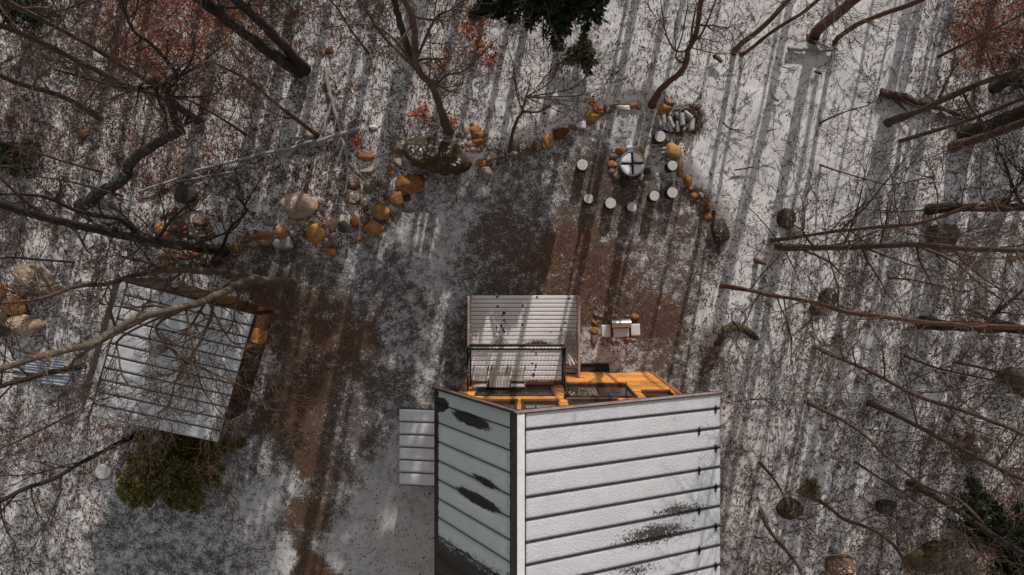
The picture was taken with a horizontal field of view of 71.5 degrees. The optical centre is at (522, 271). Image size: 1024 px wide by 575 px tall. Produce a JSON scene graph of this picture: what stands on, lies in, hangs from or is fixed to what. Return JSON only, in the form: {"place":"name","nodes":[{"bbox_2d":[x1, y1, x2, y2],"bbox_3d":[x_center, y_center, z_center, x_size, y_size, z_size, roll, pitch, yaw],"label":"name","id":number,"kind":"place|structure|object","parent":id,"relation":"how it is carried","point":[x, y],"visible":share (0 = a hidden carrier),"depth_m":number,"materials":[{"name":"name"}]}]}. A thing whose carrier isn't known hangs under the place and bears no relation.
{"place":"outdoors","nodes":[
{"label":"outdoors","id":0,"kind":"place"},
{"bbox_2d":[0,0,1023,574],"bbox_3d":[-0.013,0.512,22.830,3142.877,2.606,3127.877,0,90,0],"label":"ground","id":1,"kind":"structure","parent":0,"point":[520,204],"depth_m":22.87,"materials":[{"name":"snow"}]},
{"bbox_2d":[0,138,42,178],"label":"evergreen bush","id":2,"kind":"object","parent":1,"relation":"on","point":[3,148],"visible":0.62,"depth_m":22.19,"materials":[{"name":"green plant"}]},
{"bbox_2d":[3,314,45,335],"bbox_3d":[-15.893,1.666,22.627,1.485,0.651,0.742,0,85,6],"label":"boulder","id":3,"kind":"object","parent":1,"relation":"on","point":[32,328],"visible":0.72,"depth_m":22.39,"materials":[{"name":"beige stone"}]},
{"bbox_2d":[0,0,65,35],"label":"evergreen tree","id":4,"kind":"object","parent":1,"relation":"on","point":[14,12],"visible":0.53,"depth_m":21.24,"materials":[{"name":"green plant"}]},
{"bbox_2d":[10,262,57,298],"bbox_3d":[-15.483,0.218,22.616,1.533,0.795,0.967,34,90,0],"label":"boulder","id":5,"kind":"object","parent":1,"relation":"on","point":[26,272],"visible":0.49,"depth_m":22.37,"materials":[{"name":"beige stone"}]},
{"bbox_2d":[0,412,76,493],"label":"bare tree","id":6,"kind":"object","parent":1,"relation":"on","point":[35,432],"visible":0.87,"depth_m":20.95,"materials":[{"name":"brown plant"}]},
{"bbox_2d":[0,186,80,346],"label":"bare tree","id":7,"kind":"object","parent":1,"relation":"on","point":[54,260],"visible":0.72,"depth_m":20.46,"materials":[{"name":"brown plant"}]},
{"bbox_2d":[0,258,86,409],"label":"bare tree","id":8,"kind":"object","parent":1,"relation":"on","point":[30,377],"visible":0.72,"depth_m":20.19,"materials":[{"name":"brown plant"}]},
{"bbox_2d":[12,356,84,386],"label":"metal sheets","id":9,"kind":"object","parent":1,"relation":"on","point":[57,379],"visible":0.56,"depth_m":22.59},
{"bbox_2d":[0,110,102,191],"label":"bare tree","id":10,"kind":"object","parent":1,"relation":"on","point":[70,163],"visible":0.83,"depth_m":19.86,"materials":[{"name":"brown plant"}]},
{"bbox_2d":[0,1,103,192],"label":"bare tree","id":11,"kind":"object","parent":1,"relation":"on","point":[36,88],"visible":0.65,"depth_m":19.07,"materials":[{"name":"brown plant"}]},
{"bbox_2d":[26,243,102,330],"bbox_3d":[-14.378,0.731,22.188,3.577,0.228,1.664,32,90,0],"label":"fallen branch","id":12,"kind":"object","parent":1,"relation":"on","point":[40,263],"visible":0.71,"depth_m":22.20,"materials":[{"name":"wood"}]},
{"bbox_2d":[0,432,135,574],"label":"bare tree","id":13,"kind":"object","parent":1,"relation":"on","point":[10,497],"visible":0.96,"depth_m":18.27,"materials":[{"name":"brown plant"}]},
{"bbox_2d":[0,99,153,254],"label":"bare tree","id":14,"kind":"object","parent":1,"relation":"on","point":[28,198],"visible":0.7,"depth_m":18.58,"materials":[{"name":"brown plant"}]},
{"bbox_2d":[0,0,175,112],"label":"bare tree","id":15,"kind":"object","parent":1,"relation":"on","point":[51,24],"visible":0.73,"depth_m":17.09,"materials":[{"name":"brown plant"}]},
{"bbox_2d":[94,463,112,479],"bbox_3d":[-13.467,6.410,22.885,0.540,0.190,0.540,0,90,0],"label":"well cover","id":16,"kind":"object","parent":1,"relation":"on","point":[102,471],"visible":0.96,"depth_m":22.79,"materials":[{"name":"grey stone"}]},
{"bbox_2d":[0,0,218,164],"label":"bare tree","id":17,"kind":"object","parent":1,"relation":"on","point":[40,42],"visible":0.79,"depth_m":16.46,"materials":[{"name":"brown plant"}]},
{"bbox_2d":[0,0,260,174],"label":"bare tree","id":18,"kind":"object","parent":1,"relation":"on","point":[195,103],"visible":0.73,"depth_m":16.43,"materials":[{"name":"brown plant"}]},
{"bbox_2d":[0,78,276,308],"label":"bare tree","id":19,"kind":"object","parent":1,"relation":"on","point":[133,235],"visible":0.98,"depth_m":16.18,"materials":[{"name":"brown plant"}]},
{"bbox_2d":[0,0,286,210],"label":"bare tree","id":20,"kind":"object","parent":1,"relation":"on","point":[119,181],"visible":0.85,"depth_m":17.05,"materials":[{"name":"brown plant"}]},
{"bbox_2d":[0,0,303,82],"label":"bare tree","id":21,"kind":"object","parent":1,"relation":"on","point":[217,12],"visible":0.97,"depth_m":16.28,"materials":[{"name":"brown plant"}]},
{"bbox_2d":[0,215,349,530],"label":"bare tree","id":22,"kind":"object","parent":1,"relation":"on","point":[116,329],"visible":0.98,"depth_m":14.80,"materials":[{"name":"brown plant"}]},
{"bbox_2d":[82,273,274,441],"bbox_3d":[-10.147,2.240,21.195,4.256,3.810,4.287,16,90,0],"label":"cabin","id":23,"kind":"object","parent":1,"relation":"on","point":[130,367],"visible":0.52,"depth_m":20.00,"materials":[{"name":"grey metal"}]},
{"bbox_2d":[114,429,247,515],"bbox_3d":[-10.731,5.944,21.065,3.078,3.931,3.083,31,90,0],"label":"evergreen tree","id":24,"kind":"object","parent":1,"relation":"on","point":[171,486],"visible":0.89,"depth_m":20.92,"materials":[{"name":"green plant"}]},
{"bbox_2d":[43,16,320,145],"bbox_3d":[-6.680,-4.507,17.615,4.661,10.368,3.450,0,90,0],"label":"bare tree","id":25,"kind":"object","parent":1,"relation":"on","point":[297,120],"visible":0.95,"depth_m":14.44,"materials":[{"name":"red plant"}]},
{"bbox_2d":[173,185,197,203],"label":"boulder","id":26,"kind":"object","parent":1,"relation":"on","point":[185,193],"visible":0.94,"depth_m":22.52,"materials":[{"name":"stone"}]},
{"bbox_2d":[159,207,212,241],"bbox_3d":[-10.783,-1.462,22.712,1.759,0.268,1.157,26,90,0],"label":"stone pile","id":27,"kind":"object","parent":1,"relation":"on","point":[196,222],"visible":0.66,"depth_m":22.67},
{"bbox_2d":[157,252,220,267],"bbox_3d":[-10.695,-0.341,22.751,1.956,0.380,0.655,0,90,0],"label":"stone pile","id":28,"kind":"object","parent":1,"relation":"on","point":[175,256],"visible":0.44,"depth_m":22.64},
{"bbox_2d":[113,0,314,89],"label":"bare tree","id":29,"kind":"object","parent":1,"relation":"on","point":[303,66],"visible":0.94,"depth_m":17.31,"materials":[{"name":"brown plant"}]},
{"bbox_2d":[195,153,258,267],"bbox_3d":[-8.816,-1.675,20.464,4.177,4.861,1.416,-33,90,0],"label":"bare tree","id":30,"kind":"object","parent":1,"relation":"on","point":[220,249],"visible":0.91,"depth_m":20.00,"materials":[{"name":"brown plant"}]},
{"bbox_2d":[124,127,359,213],"bbox_3d":[-9.164,-3.515,22.604,8.255,0.377,1.768,-17,90,0],"label":"fallen tree","id":31,"kind":"object","parent":1,"relation":"on","point":[319,141],"visible":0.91,"depth_m":22.58,"materials":[{"name":"wood"}]},
{"bbox_2d":[272,234,293,249],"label":"stone","id":32,"kind":"object","parent":1,"relation":"on","point":[286,243],"visible":0.98,"depth_m":22.75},
{"bbox_2d":[219,197,348,263],"bbox_3d":[-7.677,-1.313,22.813,4.300,0.502,2.144,0,90,0],"label":"stone border","id":33,"kind":"object","parent":1,"relation":"on","point":[264,237],"visible":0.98,"depth_m":22.73,"materials":[{"name":"stone"}]},
{"bbox_2d":[280,192,318,218],"bbox_3d":[-7.083,-2.119,22.616,1.188,0.638,0.891,0,88,-3],"label":"boulder","id":34,"kind":"object","parent":1,"relation":"on","point":[296,205],"visible":1,"depth_m":22.44,"materials":[{"name":"beige stone"}]},
{"bbox_2d":[305,223,324,243],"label":"stone","id":35,"kind":"object","parent":1,"relation":"on","point":[315,233],"visible":1,"depth_m":22.63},
{"bbox_2d":[227,0,413,88],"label":"bare tree","id":36,"kind":"object","parent":1,"relation":"on","point":[350,29],"visible":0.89,"depth_m":17.01,"materials":[{"name":"brown plant"}]},
{"bbox_2d":[362,219,383,235],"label":"boulder","id":37,"kind":"object","parent":1,"relation":"on","point":[371,227],"visible":0.94,"depth_m":22.79,"materials":[{"name":"orange stone"}]},
{"bbox_2d":[327,165,429,242],"bbox_3d":[-4.645,-2.712,22.864,3.154,0.446,2.265,-38,90,0],"label":"stone scatter","id":38,"kind":"object","parent":1,"relation":"on","point":[364,217],"visible":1,"depth_m":22.74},
{"bbox_2d":[371,203,389,219],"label":"boulder","id":39,"kind":"object","parent":1,"relation":"on","point":[380,211],"visible":1,"depth_m":22.76,"materials":[{"name":"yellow stone"}]},
{"bbox_2d":[396,175,423,193],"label":"boulder","id":40,"kind":"object","parent":1,"relation":"on","point":[408,184],"visible":1,"depth_m":22.72,"materials":[{"name":"orange stone"}]},
{"bbox_2d":[404,99,437,125],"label":"beech sapling","id":41,"kind":"object","parent":1,"relation":"on","point":[425,110],"visible":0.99,"depth_m":22.41,"materials":[{"name":"brown plant"}]},
{"bbox_2d":[296,0,558,135],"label":"bare tree","id":42,"kind":"object","parent":1,"relation":"on","point":[433,86],"visible":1,"depth_m":15.24,"materials":[{"name":"brown plant"}]},
{"bbox_2d":[391,0,464,60],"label":"bare tree","id":43,"kind":"object","parent":1,"relation":"on","point":[407,46],"visible":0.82,"depth_m":19.41,"materials":[{"name":"brown plant"}]},
{"bbox_2d":[402,136,471,175],"bbox_3d":[-2.728,-3.696,22.771,2.264,1.082,1.119,13,90,-3],"label":"long boulder","id":44,"kind":"object","parent":1,"relation":"on","point":[431,155],"visible":1,"depth_m":22.41,"materials":[{"name":"stone"}]},
{"bbox_2d":[454,0,491,38],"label":"beech sapling","id":45,"kind":"object","parent":1,"relation":"on","point":[469,23],"visible":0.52,"depth_m":22.31,"materials":[{"name":"brown plant"}]},
{"bbox_2d":[455,122,491,152],"bbox_3d":[-1.572,-4.226,22.746,0.902,0.244,1.103,-27,90,0],"label":"stone pile","id":46,"kind":"object","parent":1,"relation":"on","point":[477,135],"visible":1,"depth_m":22.70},
{"bbox_2d":[475,153,510,175],"bbox_3d":[-0.951,-3.597,22.948,1.079,0.299,0.644,-39,90,0],"label":"stone border","id":47,"kind":"object","parent":1,"relation":"on","point":[484,167],"visible":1,"depth_m":22.90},
{"bbox_2d":[0,0,1023,574],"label":"leaf litter","id":48,"kind":"object","parent":1,"relation":"on","point":[338,150],"visible":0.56,"depth_m":22.73,"materials":[{"name":"brown plant"}]},
{"bbox_2d":[0,0,1023,574],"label":"fallen twigs","id":49,"kind":"object","parent":1,"relation":"on","point":[534,148],"depth_m":22.72,"materials":[{"name":"wood"}]},
{"bbox_2d":[467,295,580,376],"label":"deck","id":50,"kind":"structure","parent":1,"relation":"on","point":[523,327],"depth_m":22.50,"materials":[{"name":"grey wood"}]},
{"bbox_2d":[467,0,581,52],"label":"evergreen tree","id":51,"kind":"object","parent":1,"relation":"on","point":[500,9],"visible":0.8,"depth_m":20.04,"materials":[{"name":"green plant"}]},
{"bbox_2d":[399,371,721,574],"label":"house","id":52,"kind":"structure","parent":1,"relation":"on","point":[606,473],"depth_m":15.66,"materials":[{"name":"wood"}]},
{"bbox_2d":[474,386,523,395],"bbox_3d":[-0.605,3.203,19.115,1.330,1.240,0.086,0,90,0],"label":"window","id":53,"kind":"structure","parent":52,"relation":"in","point":[480,391],"depth_m":19.24,"materials":[{"name":"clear glass"}]},
{"bbox_2d":[465,344,569,398],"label":"balcony","id":54,"kind":"structure","parent":52,"relation":"attached to","point":[542,359],"depth_m":19.99,"materials":[{"name":"grey wood"}]},
{"bbox_2d":[490,364,508,386],"bbox_3d":[-0.620,2.865,19.652,0.544,0.645,0.550,0,90,0],"label":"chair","id":55,"kind":"object","parent":54,"relation":"on","point":[499,376],"visible":1,"depth_m":19.36,"materials":[{"name":"grey wood"}]},
{"bbox_2d":[524,385,554,395],"bbox_3d":[0.450,3.223,19.285,0.810,1.580,0.046,0,90,0],"label":"glass door","id":56,"kind":"structure","parent":52,"relation":"in","point":[529,390],"depth_m":19.40,"materials":[{"name":"grey"}]},
{"bbox_2d":[521,399,558,408],"bbox_3d":[0.435,3.203,17.015,0.950,1.340,0.086,0,90,0],"label":"window","id":57,"kind":"structure","parent":52,"relation":"in","point":[526,403],"depth_m":17.48,"materials":[{"name":"clear glass"}]},
{"bbox_2d":[567,397,618,404],"bbox_3d":[1.775,3.203,17.190,1.310,1.490,0.086,0,90,0],"label":"window","id":58,"kind":"structure","parent":52,"relation":"in","point":[571,400],"depth_m":17.85,"materials":[{"name":"clear glass"}]},
{"bbox_2d":[563,382,637,397],"bbox_3d":[2.070,3.203,19.330,1.860,2.010,0.086,0,90,0],"label":"window","id":59,"kind":"structure","parent":52,"relation":"in","point":[575,389],"depth_m":19.51,"materials":[{"name":"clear glass"}]},
{"bbox_2d":[469,0,653,153],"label":"bare tree","id":60,"kind":"object","parent":1,"relation":"on","point":[529,96],"visible":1,"depth_m":18.30,"materials":[{"name":"red plant"}]},
{"bbox_2d":[510,102,640,155],"bbox_3d":[1.661,-4.727,22.939,4.517,0.338,0.740,-23,90,0],"label":"stone border","id":61,"kind":"object","parent":1,"relation":"on","point":[525,148],"visible":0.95,"depth_m":22.89,"materials":[{"name":"stone"}]},
{"bbox_2d":[557,32,601,76],"bbox_3d":[1.876,-6.699,22.152,1.218,1.367,1.371,45,90,0],"label":"evergreen seedling","id":62,"kind":"object","parent":1,"relation":"on","point":[575,52],"visible":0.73,"depth_m":22.07,"materials":[{"name":"green plant"}]},
{"bbox_2d":[552,0,610,37],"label":"evergreen tree","id":63,"kind":"object","parent":1,"relation":"on","point":[579,8],"visible":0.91,"depth_m":20.02,"materials":[{"name":"green plant"}]},
{"bbox_2d":[581,363,608,371],"bbox_3d":[2.350,3.085,22.960,0.900,0.120,0.270,0,90,0],"label":"window well","id":64,"kind":"object","parent":1,"relation":"on","point":[594,367],"depth_m":22.95,"materials":[{"name":"metal"}]},
{"bbox_2d":[590,311,638,345],"bbox_3d":[2.989,1.823,22.980,1.568,0.195,1.143,0,90,0],"label":"stone ring","id":65,"kind":"object","parent":1,"relation":"on","point":[593,337],"visible":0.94,"depth_m":22.94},
{"bbox_2d":[601,318,639,338],"bbox_3d":[3.079,1.766,22.481,1.220,1.050,0.632,-2,90,0],"label":"barbecue grill","id":66,"kind":"object","parent":1,"relation":"on","point":[625,328],"visible":1,"depth_m":22.17,"materials":[{"name":"grey metal"}]},
{"bbox_2d":[607,145,650,186],"bbox_3d":[3.453,-3.419,22.837,1.400,0.486,1.372,0,90,0],"label":"fire pit","id":67,"kind":"object","parent":1,"relation":"on","point":[634,159],"visible":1,"depth_m":22.88,"materials":[{"name":"grey stone"}]},
{"bbox_2d":[663,142,681,161],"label":"boulder","id":68,"kind":"object","parent":1,"relation":"on","point":[672,151],"visible":0.99,"depth_m":22.59,"materials":[{"name":"yellow stone"}]},
{"bbox_2d":[677,163,715,221],"bbox_3d":[5.607,-2.568,22.905,0.487,0.298,2.162,-33,90,0],"label":"stone border","id":69,"kind":"object","parent":1,"relation":"on","point":[690,187],"visible":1,"depth_m":22.86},
{"bbox_2d":[710,218,729,244],"bbox_3d":[6.402,-1.335,22.890,0.656,0.490,0.827,-22,90,0],"label":"boulder","id":70,"kind":"object","parent":1,"relation":"on","point":[721,237],"visible":0.98,"depth_m":22.75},
{"bbox_2d":[701,321,758,374],"bbox_3d":[6.435,2.369,22.835,2.158,0.595,1.003,-35,90,0],"label":"fallen log","id":71,"kind":"object","parent":1,"relation":"on","point":[709,360],"visible":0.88,"depth_m":22.67,"materials":[{"name":"wood"}]},
{"bbox_2d":[629,0,840,108],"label":"bare tree","id":72,"kind":"object","parent":1,"relation":"on","point":[661,88],"visible":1,"depth_m":16.29,"materials":[{"name":"red plant"}]},
{"bbox_2d":[750,508,803,574],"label":"bare tree","id":73,"kind":"object","parent":1,"relation":"on","point":[771,533],"visible":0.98,"depth_m":19.72,"materials":[{"name":"brown plant"}]},
{"bbox_2d":[776,497,802,519],"bbox_3d":[8.593,7.597,22.865,0.788,0.508,0.712,-33,90,0],"label":"boulder","id":74,"kind":"object","parent":1,"relation":"on","point":[782,510],"visible":0.78,"depth_m":22.76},
{"bbox_2d":[758,448,852,572],"bbox_3d":[7.551,6.471,20.034,2.266,5.928,2.536,0,90,0],"label":"bare tree","id":75,"kind":"object","parent":1,"relation":"on","point":[762,465],"visible":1,"depth_m":18.89,"materials":[{"name":"brown plant"}]},
{"bbox_2d":[797,476,820,498],"bbox_3d":[9.146,6.852,22.514,0.812,0.984,0.640,8,90,0],"label":"evergreen seedling","id":76,"kind":"object","parent":1,"relation":"on","point":[812,485],"visible":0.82,"depth_m":22.45,"materials":[{"name":"green plant"}]},
{"bbox_2d":[787,37,844,53],"bbox_3d":[9.413,-7.124,22.557,1.867,0.321,0.484,-11,90,0],"label":"fallen log","id":77,"kind":"object","parent":1,"relation":"on","point":[803,48],"visible":0.91,"depth_m":22.55,"materials":[{"name":"wood"}]},
{"bbox_2d":[730,0,905,126],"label":"bare tree","id":78,"kind":"object","parent":1,"relation":"on","point":[772,17],"visible":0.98,"depth_m":15.23,"materials":[{"name":"red plant"}]},
{"bbox_2d":[806,0,860,44],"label":"bare tree","id":79,"kind":"object","parent":1,"relation":"on","point":[816,32],"visible":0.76,"depth_m":21.62,"materials":[{"name":"red plant"}]},
{"bbox_2d":[824,556,855,574],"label":"boulder","id":80,"kind":"object","parent":1,"relation":"on","point":[848,567],"visible":0.95,"depth_m":22.69,"materials":[{"name":"brown stone"}]},
{"bbox_2d":[808,66,882,152],"bbox_3d":[9.086,-4.472,20.794,1.399,4.096,1.974,0,90,0],"label":"bare tree","id":81,"kind":"object","parent":1,"relation":"on","point":[866,76],"visible":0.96,"depth_m":20.99,"materials":[{"name":"brown plant"}]},
{"bbox_2d":[739,0,980,56],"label":"bare tree","id":82,"kind":"object","parent":1,"relation":"on","point":[772,31],"visible":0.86,"depth_m":19.95,"materials":[{"name":"red plant"}]},
{"bbox_2d":[706,97,1023,365],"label":"bare tree","id":83,"kind":"object","parent":1,"relation":"on","point":[948,248],"visible":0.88,"depth_m":14.83,"materials":[{"name":"brown plant"}]},
{"bbox_2d":[708,128,1023,460],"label":"bare tree","id":84,"kind":"object","parent":1,"relation":"on","point":[888,317],"visible":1,"depth_m":14.03,"materials":[{"name":"red plant"}]},
{"bbox_2d":[779,450,987,574],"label":"bare tree","id":85,"kind":"object","parent":1,"relation":"on","point":[894,546],"visible":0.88,"depth_m":17.82,"materials":[{"name":"brown plant"}]},
{"bbox_2d":[759,73,1023,340],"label":"bare tree","id":86,"kind":"object","parent":1,"relation":"on","point":[977,205],"visible":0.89,"depth_m":14.72,"materials":[{"name":"red plant"}]},
{"bbox_2d":[791,270,1023,528],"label":"bare tree","id":87,"kind":"object","parent":1,"relation":"on","point":[948,406],"visible":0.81,"depth_m":15.95,"materials":[{"name":"brown plant"}]},
{"bbox_2d":[819,116,1008,278],"bbox_3d":[10.011,-2.124,19.514,3.578,6.658,4.711,0,90,0],"label":"bare tree","id":88,"kind":"object","parent":1,"relation":"on","point":[900,236],"visible":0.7,"depth_m":18.20,"materials":[{"name":"brown plant"}]},
{"bbox_2d":[807,355,1023,574],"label":"bare tree","id":89,"kind":"object","parent":1,"relation":"on","point":[836,417],"visible":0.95,"depth_m":15.72,"materials":[{"name":"brown plant"}]},
{"bbox_2d":[904,539,947,573],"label":"boulder","id":90,"kind":"object","parent":1,"relation":"on","point":[926,554],"visible":0.67,"depth_m":22.54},
{"bbox_2d":[832,0,1023,46],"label":"bare tree","id":91,"kind":"object","parent":1,"relation":"on","point":[886,12],"visible":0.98,"depth_m":19.24,"materials":[{"name":"red plant"}]},
{"bbox_2d":[844,417,1023,574],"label":"bare tree","id":92,"kind":"object","parent":1,"relation":"on","point":[931,515],"visible":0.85,"depth_m":18.17,"materials":[{"name":"brown plant"}]},
{"bbox_2d":[878,88,990,126],"bbox_3d":[13.079,-5.180,22.606,3.578,0.351,0.878,9,90,0],"label":"fallen tree","id":93,"kind":"object","parent":1,"relation":"on","point":[895,96],"visible":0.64,"depth_m":22.52,"materials":[{"name":"wood"}]},
{"bbox_2d":[848,74,1023,236],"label":"bare tree","id":94,"kind":"object","parent":1,"relation":"on","point":[942,208],"visible":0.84,"depth_m":18.54,"materials":[{"name":"brown plant"}]},
{"bbox_2d":[852,286,1023,514],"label":"bare tree","id":95,"kind":"object","parent":1,"relation":"on","point":[962,450],"visible":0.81,"depth_m":18.31,"materials":[{"name":"brown plant"}]},
{"bbox_2d":[927,224,960,249],"bbox_3d":[13.418,-1.114,22.627,1.128,0.600,0.832,0,97,-4],"label":"boulder","id":96,"kind":"object","parent":1,"relation":"on","point":[951,227],"visible":0.45,"depth_m":22.46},
{"bbox_2d":[873,213,1023,405],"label":"bare tree","id":97,"kind":"object","parent":1,"relation":"on","point":[944,290],"visible":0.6,"depth_m":17.89,"materials":[{"name":"brown plant"}]},
{"bbox_2d":[883,0,1023,163],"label":"bare tree","id":98,"kind":"object","parent":1,"relation":"on","point":[898,118],"visible":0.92,"depth_m":18.01,"materials":[{"name":"brown plant"}]},
{"bbox_2d":[899,52,1023,142],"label":"bare tree","id":99,"kind":"object","parent":1,"relation":"on","point":[908,138],"visible":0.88,"depth_m":18.81,"materials":[{"name":"brown plant"}]},
{"bbox_2d":[904,316,1023,423],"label":"bare tree","id":100,"kind":"object","parent":1,"relation":"on","point":[957,372],"visible":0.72,"depth_m":19.88,"materials":[{"name":"brown plant"}]},
{"bbox_2d":[906,467,1023,574],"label":"bare tree","id":101,"kind":"object","parent":1,"relation":"on","point":[910,482],"visible":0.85,"depth_m":19.14,"materials":[{"name":"brown plant"}]},
{"bbox_2d":[916,233,1023,372],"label":"bare tree","id":102,"kind":"object","parent":1,"relation":"on","point":[944,328],"visible":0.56,"depth_m":19.41,"materials":[{"name":"brown plant"}]},
{"bbox_2d":[959,433,987,461],"bbox_3d":[14.380,5.680,22.799,0.807,0.545,0.798,-41,90,0],"label":"boulder","id":103,"kind":"object","parent":1,"relation":"on","point":[968,439],"visible":0.63,"depth_m":22.61,"materials":[{"name":"brown stone"}]},
{"bbox_2d":[937,7,1023,81],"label":"bare tree","id":104,"kind":"object","parent":1,"relation":"on","point":[983,34],"visible":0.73,"depth_m":20.10,"materials":[{"name":"brown plant"}]},
{"bbox_2d":[945,474,1023,574],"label":"evergreen tree","id":105,"kind":"object","parent":1,"relation":"on","point":[997,522],"visible":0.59,"depth_m":21.49,"materials":[{"name":"green plant"}]},
{"bbox_2d":[947,119,1023,151],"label":"bare tree","id":106,"kind":"object","parent":1,"relation":"on","point":[1018,124],"visible":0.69,"depth_m":21.39,"materials":[{"name":"brown plant"}]},
{"bbox_2d":[956,1,1023,138],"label":"bare tree","id":107,"kind":"object","parent":1,"relation":"on","point":[1019,115],"visible":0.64,"depth_m":20.30,"materials":[{"name":"brown plant"}]},
{"bbox_2d":[988,72,1023,94],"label":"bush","id":108,"kind":"object","parent":1,"relation":"on","point":[1000,88],"visible":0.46,"depth_m":22.50,"materials":[{"name":"brown plant"}]},
{"bbox_2d":[551,332,582,365],"bbox_3d":[1.410,2.409,22.038,0.800,0.905,0.964,-38,90,0],"label":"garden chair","id":109,"kind":"object","parent":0,"point":[572,339],"visible":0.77,"depth_m":22.10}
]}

